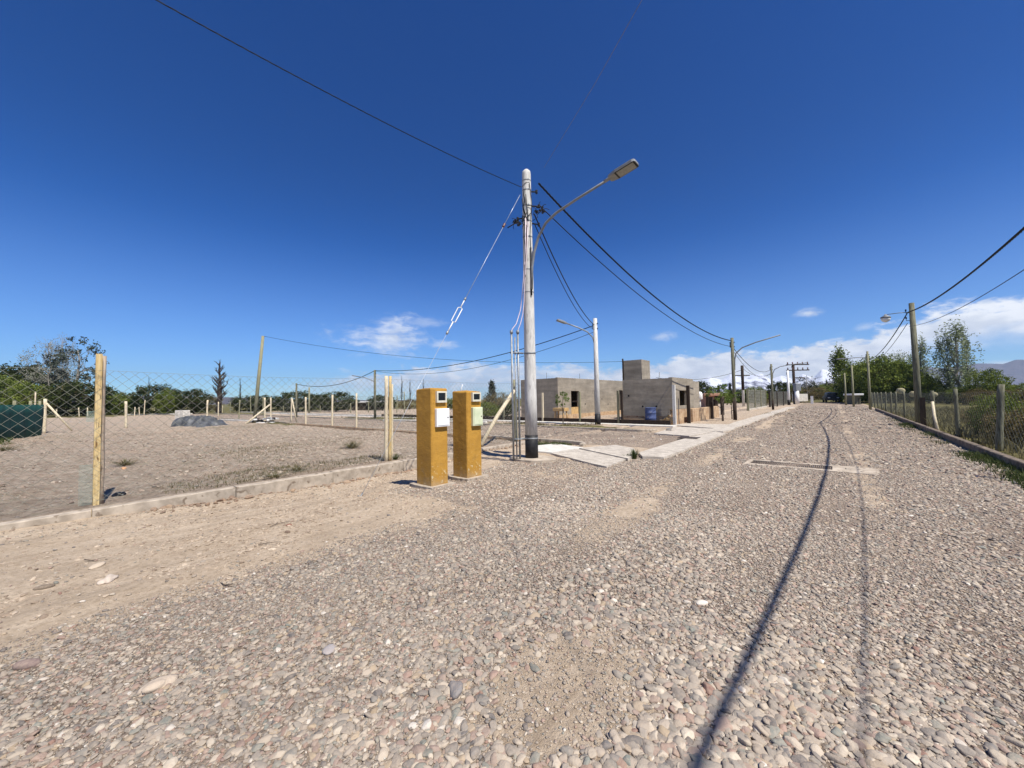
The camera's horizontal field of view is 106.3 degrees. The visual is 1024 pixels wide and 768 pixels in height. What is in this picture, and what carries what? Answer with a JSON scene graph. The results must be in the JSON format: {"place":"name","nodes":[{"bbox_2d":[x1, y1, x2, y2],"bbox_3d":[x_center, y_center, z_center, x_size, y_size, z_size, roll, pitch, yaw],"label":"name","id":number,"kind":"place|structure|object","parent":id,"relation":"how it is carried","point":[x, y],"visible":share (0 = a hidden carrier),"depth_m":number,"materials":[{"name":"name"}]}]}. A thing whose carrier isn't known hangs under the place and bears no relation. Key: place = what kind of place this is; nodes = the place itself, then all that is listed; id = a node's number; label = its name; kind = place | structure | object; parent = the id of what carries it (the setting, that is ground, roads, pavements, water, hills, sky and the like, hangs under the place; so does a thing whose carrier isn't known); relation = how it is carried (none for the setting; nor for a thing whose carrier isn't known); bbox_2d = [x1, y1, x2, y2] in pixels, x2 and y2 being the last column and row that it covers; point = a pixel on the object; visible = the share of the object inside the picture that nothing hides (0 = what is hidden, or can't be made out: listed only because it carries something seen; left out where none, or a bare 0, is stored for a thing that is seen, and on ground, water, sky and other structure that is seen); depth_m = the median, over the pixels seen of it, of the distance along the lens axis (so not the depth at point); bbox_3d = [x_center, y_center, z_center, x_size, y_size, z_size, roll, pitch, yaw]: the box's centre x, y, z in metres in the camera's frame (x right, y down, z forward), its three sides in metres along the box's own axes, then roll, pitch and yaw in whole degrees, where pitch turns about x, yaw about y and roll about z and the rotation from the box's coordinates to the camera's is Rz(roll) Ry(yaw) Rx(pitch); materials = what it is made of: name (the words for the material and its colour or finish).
{"place":"outdoors","nodes":[
{"label":"outdoors","id":0,"kind":"place"},
{"bbox_2d":[164,413,683,448],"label":"side street","id":1,"kind":"structure","parent":0,"point":[600,436],"depth_m":16.22,"materials":[{"name":"gravel"}]},
{"bbox_2d":[269,413,676,426],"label":"pavement","id":2,"kind":"structure","parent":0,"point":[649,425],"depth_m":22.53,"materials":[{"name":"white concrete"}]},
{"bbox_2d":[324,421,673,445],"bbox_3d":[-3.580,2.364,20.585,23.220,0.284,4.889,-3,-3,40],"label":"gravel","id":3,"kind":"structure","parent":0,"point":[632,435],"depth_m":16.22,"materials":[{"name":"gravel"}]},
{"bbox_2d":[0,501,1023,767],"bbox_3d":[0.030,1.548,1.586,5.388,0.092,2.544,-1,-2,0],"label":"gravel","id":4,"kind":"structure","parent":0,"point":[665,736],"depth_m":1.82,"materials":[{"name":"gravel"}]},
{"bbox_2d":[135,674,178,696],"bbox_3d":[-1.873,1.593,2.032,0.096,0.060,0.173,-3,-3,40],"label":"flat stone","id":5,"kind":"object","parent":4,"relation":"on","point":[154,685],"visible":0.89,"depth_m":2.01,"materials":[{"name":"stone"}]},
{"bbox_2d":[449,681,462,699],"bbox_3d":[-0.284,1.565,1.962,0.072,0.064,0.117,0,-2,-16],"label":"flat stone","id":6,"kind":"object","parent":4,"relation":"on","point":[456,688],"visible":0.98,"depth_m":1.94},
{"bbox_2d":[0,390,1023,658],"bbox_3d":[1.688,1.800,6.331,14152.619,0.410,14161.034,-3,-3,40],"label":"ground","id":7,"kind":"structure","parent":0,"point":[122,566],"depth_m":5.69,"materials":[{"name":"soil"}]},
{"bbox_2d":[0,374,37,404],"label":"tree","id":8,"kind":"object","parent":7,"relation":"on","point":[9,382],"visible":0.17,"depth_m":63.68,"materials":[{"name":"green plant"}]},
{"bbox_2d":[0,401,43,439],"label":"shade screen","id":9,"kind":"object","parent":7,"relation":"on","point":[19,418],"visible":0.81,"depth_m":18.35,"materials":[{"name":"fabric"}]},
{"bbox_2d":[0,382,58,414],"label":"tree","id":10,"kind":"object","parent":7,"relation":"on","point":[23,392],"visible":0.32,"depth_m":58.93,"materials":[{"name":"green plant"}]},
{"bbox_2d":[0,361,59,399],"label":"tree","id":11,"kind":"object","parent":7,"relation":"on","point":[16,376],"visible":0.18,"depth_m":70.87,"materials":[{"name":"green plant"}]},
{"bbox_2d":[1,364,80,409],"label":"tree","id":12,"kind":"object","parent":7,"relation":"on","point":[34,382],"visible":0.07,"depth_m":72.42,"materials":[{"name":"green plant"}]},
{"bbox_2d":[0,508,90,530],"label":"kerb","id":13,"kind":"structure","parent":7,"relation":"on","point":[49,519],"depth_m":5.12,"materials":[{"name":"concrete"}]},
{"bbox_2d":[13,337,82,385],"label":"tree","id":14,"kind":"object","parent":7,"relation":"on","point":[48,375],"visible":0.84,"depth_m":67.80,"materials":[{"name":"green plant"}]},
{"bbox_2d":[42,399,72,432],"bbox_3d":[-26.149,1.870,21.994,1.410,2.054,0.376,1,-3,-44],"label":"strainer post","id":15,"kind":"object","parent":7,"relation":"on","point":[45,403],"visible":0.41,"depth_m":21.82,"materials":[{"name":"white paint"}]},
{"bbox_2d":[21,385,93,415],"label":"tree","id":16,"kind":"object","parent":7,"relation":"on","point":[56,403],"visible":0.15,"depth_m":60.37,"materials":[{"name":"green plant"}]},
{"bbox_2d":[42,332,83,381],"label":"tree","id":17,"kind":"object","parent":7,"relation":"on","point":[62,358],"visible":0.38,"depth_m":76.32,"materials":[{"name":"green plant"}]},
{"bbox_2d":[35,336,108,411],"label":"tree","id":18,"kind":"object","parent":7,"relation":"on","point":[54,363],"visible":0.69,"depth_m":69.42,"materials":[{"name":"green plant"}]},
{"bbox_2d":[41,379,117,415],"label":"tree","id":19,"kind":"object","parent":7,"relation":"on","point":[88,401],"visible":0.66,"depth_m":58.08,"materials":[{"name":"green plant"}]},
{"bbox_2d":[105,392,133,414],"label":"tree","id":20,"kind":"object","parent":7,"relation":"on","point":[115,410],"visible":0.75,"depth_m":61.24,"materials":[{"name":"green plant"}]},
{"bbox_2d":[128,382,183,414],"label":"tree","id":21,"kind":"object","parent":7,"relation":"on","point":[147,388],"visible":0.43,"depth_m":60.18,"materials":[{"name":"green plant"}]},
{"bbox_2d":[152,388,181,413],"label":"tree","id":22,"kind":"object","parent":7,"relation":"on","point":[169,406],"visible":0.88,"depth_m":59.37,"materials":[{"name":"green plant"}]},
{"bbox_2d":[170,388,215,413],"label":"tree","id":23,"kind":"object","parent":7,"relation":"on","point":[186,400],"visible":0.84,"depth_m":61.09,"materials":[{"name":"green plant"}]},
{"bbox_2d":[171,415,227,426],"bbox_3d":[-21.375,2.519,26.277,3.277,0.770,2.117,-2,-2,14],"label":"tarpaulin heap","id":24,"kind":"object","parent":7,"relation":"on","point":[201,422],"visible":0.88,"depth_m":25.70,"materials":[{"name":"plastic"}]},
{"bbox_2d":[212,361,227,412],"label":"tree","id":25,"kind":"object","parent":7,"relation":"on","point":[220,390],"visible":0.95,"depth_m":59.88,"materials":[{"name":"green plant"}]},
{"bbox_2d":[227,395,269,411],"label":"tree","id":26,"kind":"object","parent":7,"relation":"on","point":[235,401],"visible":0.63,"depth_m":64.79,"materials":[{"name":"green plant"}]},
{"bbox_2d":[0,423,497,509],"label":"soil clods","id":27,"kind":"object","parent":7,"relation":"on","point":[71,502],"visible":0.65,"depth_m":11.52,"materials":[{"name":"soil"}]},
{"bbox_2d":[1,427,507,517],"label":"pebbles","id":28,"kind":"object","parent":7,"relation":"on","point":[89,460],"visible":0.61,"depth_m":11.39,"materials":[{"name":"gravel"}]},
{"bbox_2d":[245,336,270,423],"bbox_3d":[-18.550,-0.317,28.303,1.411,6.863,2.665,0,-2,-24],"label":"leaning pole","id":29,"kind":"object","parent":7,"relation":"on","point":[255,413],"visible":0.85,"depth_m":29.17,"materials":[{"name":"wood"}]},
{"bbox_2d":[0,354,517,514],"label":"chain link fence","id":30,"kind":"object","parent":7,"relation":"on","point":[99,456],"visible":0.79,"depth_m":6.15,"materials":[{"name":"grey metal"}]},
{"bbox_2d":[248,395,282,410],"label":"tree","id":31,"kind":"object","parent":7,"relation":"on","point":[268,401],"visible":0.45,"depth_m":67.23,"materials":[{"name":"green plant"}]},
{"bbox_2d":[156,453,405,493],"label":"weeds","id":32,"kind":"object","parent":7,"relation":"on","point":[269,467],"visible":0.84,"depth_m":7.99,"materials":[{"name":"green plant"}]},
{"bbox_2d":[208,436,370,465],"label":"weeds","id":33,"kind":"object","parent":7,"relation":"on","point":[271,451],"visible":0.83,"depth_m":11.86,"materials":[{"name":"green plant"}]},
{"bbox_2d":[275,390,320,411],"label":"tree","id":34,"kind":"object","parent":7,"relation":"on","point":[299,402],"visible":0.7,"depth_m":60.50,"materials":[{"name":"green plant"}]},
{"bbox_2d":[0,458,601,663],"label":"soil clods","id":35,"kind":"object","parent":7,"relation":"on","point":[21,598],"visible":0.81,"depth_m":4.45,"materials":[{"name":"soil"}]},
{"bbox_2d":[92,441,524,517],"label":"kerb","id":36,"kind":"structure","parent":7,"relation":"on","point":[289,483],"depth_m":7.13,"materials":[{"name":"concrete"}]},
{"bbox_2d":[0,464,622,657],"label":"pebbles","id":37,"kind":"object","parent":7,"relation":"on","point":[90,618],"visible":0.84,"depth_m":3.92,"materials":[{"name":"gravel"}]},
{"bbox_2d":[142,444,518,514],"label":"soil clods","id":38,"kind":"object","parent":7,"relation":"on","point":[234,498],"visible":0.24,"depth_m":6.63,"materials":[{"name":"soil"}]},
{"bbox_2d":[311,391,359,411],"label":"tree","id":39,"kind":"object","parent":7,"relation":"on","point":[326,396],"visible":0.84,"depth_m":58.90,"materials":[{"name":"green plant"}]},
{"bbox_2d":[168,414,574,444],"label":"kerb","id":40,"kind":"structure","parent":7,"relation":"on","point":[556,440],"depth_m":16.34,"materials":[{"name":"concrete"}]},
{"bbox_2d":[366,395,399,409],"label":"tree","id":41,"kind":"object","parent":7,"relation":"on","point":[380,404],"visible":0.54,"depth_m":61.05,"materials":[{"name":"green plant"}]},
{"bbox_2d":[264,392,517,437],"bbox_3d":[-10.489,1.629,22.751,28.403,2.063,1.352,-3,-3,42],"label":"wire fence","id":42,"kind":"object","parent":7,"relation":"on","point":[331,414],"visible":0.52,"depth_m":22.56,"materials":[{"name":"metal"}]},
{"bbox_2d":[285,423,518,440],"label":"kerb","id":43,"kind":"structure","parent":7,"relation":"on","point":[401,431],"depth_m":19.86,"materials":[{"name":"concrete"}]},
{"bbox_2d":[213,413,637,431],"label":"kerb","id":44,"kind":"structure","parent":7,"relation":"on","point":[609,429],"depth_m":19.46,"materials":[{"name":"concrete"}]},
{"bbox_2d":[410,388,455,488],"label":"meter pillar","id":45,"kind":"structure","parent":7,"relation":"on","point":[432,417],"depth_m":6.74,"materials":[{"name":"concrete"}]},
{"bbox_2d":[357,195,519,496],"bbox_3d":[-1.148,-1.391,7.975,0.082,6.875,4.288,-3,-3,41],"label":"guy wire","id":46,"kind":"object","parent":7,"relation":"attached to","point":[503,226],"visible":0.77,"depth_m":7.91,"materials":[{"name":"metal"}]},
{"bbox_2d":[448,390,488,481],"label":"meter pillar","id":47,"kind":"structure","parent":7,"relation":"on","point":[467,418],"depth_m":7.38,"materials":[{"name":"concrete"}]},
{"bbox_2d":[341,416,596,426],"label":"weeds","id":48,"kind":"object","parent":7,"relation":"on","point":[521,423],"visible":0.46,"depth_m":22.68,"materials":[{"name":"green plant"}]},
{"bbox_2d":[481,402,499,416],"bbox_3d":[-2.041,2.144,29.916,2.229,1.632,2.346,-3,-3,40],"label":"tree","id":49,"kind":"object","parent":7,"relation":"on","point":[493,407],"visible":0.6,"depth_m":29.64,"materials":[{"name":"green plant"}]},
{"bbox_2d":[481,392,520,411],"bbox_3d":[-1.193,2.136,39.945,4.357,2.648,4.731,-3,-3,40],"label":"tree","id":50,"kind":"object","parent":7,"relation":"on","point":[497,399],"visible":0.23,"depth_m":39.73,"materials":[{"name":"green plant"}]},
{"bbox_2d":[381,391,670,424],"bbox_3d":[-2.220,1.735,28.389,27.000,1.910,0.170,-3,-3,40],"label":"plot fence","id":51,"kind":"object","parent":7,"relation":"on","point":[622,420],"visible":0.56,"depth_m":22.69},
{"bbox_2d":[507,159,638,462],"bbox_3d":[1.289,-1.734,8.859,3.427,7.500,0.942,-3,-3,40],"label":"utility pole","id":52,"kind":"object","parent":7,"relation":"on","point":[530,455],"visible":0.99,"depth_m":9.44,"materials":[{"name":"concrete"}]},
{"bbox_2d":[156,0,521,187],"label":"power cable","id":53,"kind":"object","parent":52,"relation":"attached to","point":[317,87],"visible":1,"depth_m":5.73,"materials":[{"name":"rubber"}]},
{"bbox_2d":[556,318,600,424],"bbox_3d":[3.524,-0.542,20.310,2.298,5.920,0.307,-1,-2,-9],"label":"concrete lamp pole","id":54,"kind":"object","parent":7,"relation":"on","point":[596,387],"visible":0.89,"depth_m":20.37,"materials":[{"name":"white concrete"}]},
{"bbox_2d":[521,359,699,424],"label":"unfinished house","id":55,"kind":"structure","parent":7,"relation":"on","point":[639,387],"depth_m":23.79,"materials":[{"name":"concrete"}]},
{"bbox_2d":[690,406,718,421],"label":"brick wall","id":56,"kind":"structure","parent":7,"relation":"on","point":[700,414],"depth_m":22.88,"materials":[{"name":"brick"}]},
{"bbox_2d":[706,394,724,418],"bbox_3d":[16.336,1.555,31.954,2.036,1.776,17.143,-2,-2,26],"label":"vacant plot fence","id":57,"kind":"object","parent":7,"relation":"on","point":[709,403],"visible":0.56,"depth_m":28.92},
{"bbox_2d":[705,384,737,420],"bbox_3d":[12.032,1.245,22.113,1.559,2.601,1.415,0,-3,-34],"label":"young tree","id":58,"kind":"object","parent":7,"relation":"on","point":[722,387],"visible":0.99,"depth_m":21.98,"materials":[{"name":"green plant"}]},
{"bbox_2d":[729,335,780,419],"bbox_3d":[14.233,-0.263,22.424,2.554,5.150,0.203,-3,-3,39],"label":"arched lamp pole","id":59,"kind":"object","parent":7,"relation":"on","point":[732,342],"visible":0.97,"depth_m":23.06,"materials":[{"name":"wood"}]},
{"bbox_2d":[538,183,730,340],"bbox_3d":[6.986,-3.852,16.557,0.058,2.362,18.436,-3,-3,43],"label":"power cable","id":60,"kind":"object","parent":59,"relation":"attached to","point":[573,220],"visible":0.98,"depth_m":12.43,"materials":[{"name":"rubber"}]},
{"bbox_2d":[540,206,731,346],"bbox_3d":[6.995,-3.394,16.540,0.025,2.117,18.429,-3,-3,43],"label":"power cable","id":61,"kind":"object","parent":59,"relation":"attached to","point":[620,279],"visible":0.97,"depth_m":12.71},
{"bbox_2d":[746,389,766,410],"bbox_3d":[25.512,1.600,39.873,0.250,2.125,11.509,-3,-3,40],"label":"fence","id":62,"kind":"object","parent":7,"relation":"on","point":[761,399],"visible":0.97,"depth_m":39.01,"materials":[{"name":"metal"}]},
{"bbox_2d":[768,391,786,406],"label":"fence","id":63,"kind":"object","parent":7,"relation":"on","point":[783,397],"visible":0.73,"depth_m":47.82,"materials":[{"name":"metal"}]},
{"bbox_2d":[765,381,792,399],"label":"tree","id":64,"kind":"object","parent":7,"relation":"on","point":[782,386],"visible":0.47,"depth_m":69.40,"materials":[{"name":"green plant"}]},
{"bbox_2d":[786,362,808,403],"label":"transformer pole","id":65,"kind":"object","parent":7,"relation":"on","point":[796,389],"visible":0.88,"depth_m":54.97,"materials":[{"name":"concrete"}]},
{"bbox_2d":[824,344,856,401],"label":"tree","id":66,"kind":"object","parent":7,"relation":"on","point":[839,365],"visible":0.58,"depth_m":61.90,"materials":[{"name":"green plant"}]},
{"bbox_2d":[833,370,878,401],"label":"tree","id":67,"kind":"object","parent":7,"relation":"on","point":[840,393],"visible":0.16,"depth_m":58.77,"materials":[{"name":"green plant"}]},
{"bbox_2d":[840,357,890,400],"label":"tree","id":68,"kind":"object","parent":7,"relation":"on","point":[849,390],"visible":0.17,"depth_m":56.64,"materials":[{"name":"green plant"}]},
{"bbox_2d":[846,352,912,402],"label":"tree","id":69,"kind":"object","parent":7,"relation":"on","point":[883,363],"visible":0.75,"depth_m":51.05,"materials":[{"name":"green plant"}]},
{"bbox_2d":[880,303,921,423],"bbox_3d":[17.328,-0.707,17.096,1.182,5.721,0.357,-3,-3,37],"label":"wooden lamp pole","id":70,"kind":"object","parent":7,"relation":"on","point":[915,361],"visible":0.94,"depth_m":16.83,"materials":[{"name":"brown wood"}]},
{"bbox_2d":[907,227,1023,312],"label":"power cable","id":71,"kind":"object","parent":70,"relation":"attached to","point":[998,250],"visible":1,"depth_m":8.55,"materials":[{"name":"rubber"}]},
{"bbox_2d":[879,366,934,402],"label":"tree","id":72,"kind":"object","parent":7,"relation":"on","point":[907,374],"visible":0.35,"depth_m":49.15,"materials":[{"name":"green plant"}]},
{"bbox_2d":[919,397,926,424],"bbox_3d":[17.578,1.225,16.423,0.160,1.300,0.120,-3,-3,40],"label":"support post","id":73,"kind":"object","parent":7,"relation":"on","point":[922,409],"visible":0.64,"depth_m":16.39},
{"bbox_2d":[910,331,941,382],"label":"tree","id":74,"kind":"object","parent":7,"relation":"on","point":[922,360],"visible":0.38,"depth_m":57.87,"materials":[{"name":"green plant"}]},
{"bbox_2d":[907,376,946,401],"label":"tree","id":75,"kind":"object","parent":7,"relation":"on","point":[932,383],"visible":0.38,"depth_m":47.30,"materials":[{"name":"green plant"}]},
{"bbox_2d":[931,328,960,388],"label":"tree","id":76,"kind":"object","parent":7,"relation":"on","point":[942,358],"visible":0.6,"depth_m":47.06,"materials":[{"name":"green plant"}]},
{"bbox_2d":[871,384,1023,455],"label":"roadside fence","id":77,"kind":"object","parent":7,"relation":"on","point":[999,425],"visible":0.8,"depth_m":11.93,"materials":[{"name":"metal"}]},
{"bbox_2d":[875,408,1023,471],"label":"kerb","id":78,"kind":"structure","parent":7,"relation":"on","point":[968,445],"depth_m":10.06,"materials":[{"name":"concrete"}]},
{"bbox_2d":[878,404,1023,458],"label":"tall grass","id":79,"kind":"structure","parent":7,"relation":"on","point":[991,444],"depth_m":13.56,"materials":[{"name":"plant"}]},
{"bbox_2d":[928,314,984,401],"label":"tree","id":80,"kind":"object","parent":7,"relation":"on","point":[958,334],"visible":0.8,"depth_m":45.97,"materials":[{"name":"green plant"}]},
{"bbox_2d":[953,323,983,386],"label":"tree","id":81,"kind":"object","parent":7,"relation":"on","point":[966,351],"visible":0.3,"depth_m":47.02,"materials":[{"name":"green plant"}]},
{"bbox_2d":[958,388,996,404],"bbox_3d":[46.420,1.377,38.045,3.378,2.171,3.473,-3,-3,40],"label":"tree","id":82,"kind":"object","parent":7,"relation":"on","point":[971,394],"visible":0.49,"depth_m":38.07,"materials":[{"name":"green plant"}]},
{"bbox_2d":[960,368,1016,399],"bbox_3d":[49.579,0.524,39.984,3.800,4.610,3.973,-3,-3,40],"label":"tree","id":83,"kind":"object","parent":7,"relation":"on","point":[984,375],"visible":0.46,"depth_m":39.49,"materials":[{"name":"green plant"}]},
{"bbox_2d":[965,392,1023,435],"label":"shrub","id":84,"kind":"object","parent":7,"relation":"on","point":[1012,406],"visible":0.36,"depth_m":11.58,"materials":[{"name":"green plant"}]},
{"bbox_2d":[975,405,1023,440],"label":"shrub","id":85,"kind":"object","parent":7,"relation":"on","point":[992,426],"visible":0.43,"depth_m":10.36,"materials":[{"name":"green plant"}]},
{"bbox_2d":[1004,408,1023,443],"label":"shrub","id":86,"kind":"object","parent":7,"relation":"on","point":[1016,428],"visible":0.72,"depth_m":9.65,"materials":[{"name":"green plant"}]},
{"bbox_2d":[0,403,1023,767],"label":"road","id":87,"kind":"structure","parent":0,"point":[628,511],"depth_m":2.71,"materials":[{"name":"gravel"}]},
{"bbox_2d":[12,658,41,669],"bbox_3d":[-2.811,1.628,2.226,0.126,0.066,0.077,0,-2,-16],"label":"flat stone","id":88,"kind":"object","parent":87,"relation":"on","point":[26,663],"visible":0.91,"depth_m":2.21,"materials":[{"name":"stone"}]},
{"bbox_2d":[743,459,880,475],"bbox_3d":[6.012,1.711,7.788,2.170,0.090,0.780,-3,-3,40],"label":"drain grate","id":89,"kind":"object","parent":87,"relation":"on","point":[870,471],"visible":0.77,"depth_m":7.60,"materials":[{"name":"concrete"}]},
{"bbox_2d":[738,405,911,432],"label":"gravel","id":90,"kind":"structure","parent":87,"relation":"on","point":[817,414],"depth_m":22.31,"materials":[{"name":"gravel"}]},
{"bbox_2d":[836,351,871,409],"bbox_3d":[30.493,-0.181,34.242,2.240,5.314,0.260,-3,-3,36],"label":"roadside pole","id":91,"kind":"object","parent":87,"relation":"on","point":[867,354],"visible":0.96,"depth_m":33.63,"materials":[{"name":"wood"}]},
{"bbox_2d":[0,0,1023,399],"label":"sky","id":92,"kind":"structure","parent":0,"point":[174,199],"materials":[{"name":"blue"}]},
{"bbox_2d":[538,444,583,454],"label":"pavement","id":93,"kind":"structure","parent":0,"point":[550,449],"depth_m":11.04,"materials":[{"name":"white concrete"}]},
{"bbox_2d":[552,449,625,467],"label":"pavement","id":94,"kind":"structure","parent":0,"point":[594,458],"depth_m":9.28,"materials":[{"name":"concrete"}]},
{"bbox_2d":[579,445,635,460],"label":"pavement","id":95,"kind":"structure","parent":0,"point":[619,451],"depth_m":10.29,"materials":[{"name":"concrete"}]},
{"bbox_2d":[639,431,725,458],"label":"pavement","id":96,"kind":"structure","parent":0,"point":[668,450],"depth_m":10.78,"materials":[{"name":"concrete"}]},
{"bbox_2d":[654,427,713,436],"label":"pavement","id":97,"kind":"structure","parent":0,"point":[686,431],"depth_m":15.34,"materials":[{"name":"concrete"}]},
{"bbox_2d":[368,458,1023,559],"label":"gravel","id":98,"kind":"structure","parent":0,"point":[960,510],"depth_m":5.83,"materials":[{"name":"gravel"}]},
{"bbox_2d":[677,423,727,427],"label":"pavement","id":99,"kind":"structure","parent":0,"point":[700,425],"depth_m":18.64,"materials":[{"name":"concrete"}]},
{"bbox_2d":[706,407,794,432],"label":"pavement","id":100,"kind":"structure","parent":0,"point":[733,426],"depth_m":19.88,"materials":[{"name":"concrete"}]},
{"bbox_2d":[700,369,837,392],"bbox_3d":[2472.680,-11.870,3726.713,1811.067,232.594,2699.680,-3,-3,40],"label":"clouds","id":101,"kind":"structure","parent":0,"point":[763,381],"depth_m":3358.29,"materials":[{"name":"white"}]},
{"bbox_2d":[639,428,1023,484],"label":"gravel","id":102,"kind":"structure","parent":0,"point":[880,460],"depth_m":9.85,"materials":[{"name":"gravel"}]},
{"bbox_2d":[886,418,1023,489],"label":"verge grass","id":103,"kind":"structure","parent":0,"point":[990,460],"depth_m":7.88,"materials":[{"name":"plant"}]},
{"bbox_2d":[925,360,1023,388],"bbox_3d":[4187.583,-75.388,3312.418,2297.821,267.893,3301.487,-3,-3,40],"label":"hills","id":104,"kind":"structure","parent":0,"point":[1014,369],"depth_m":3085.63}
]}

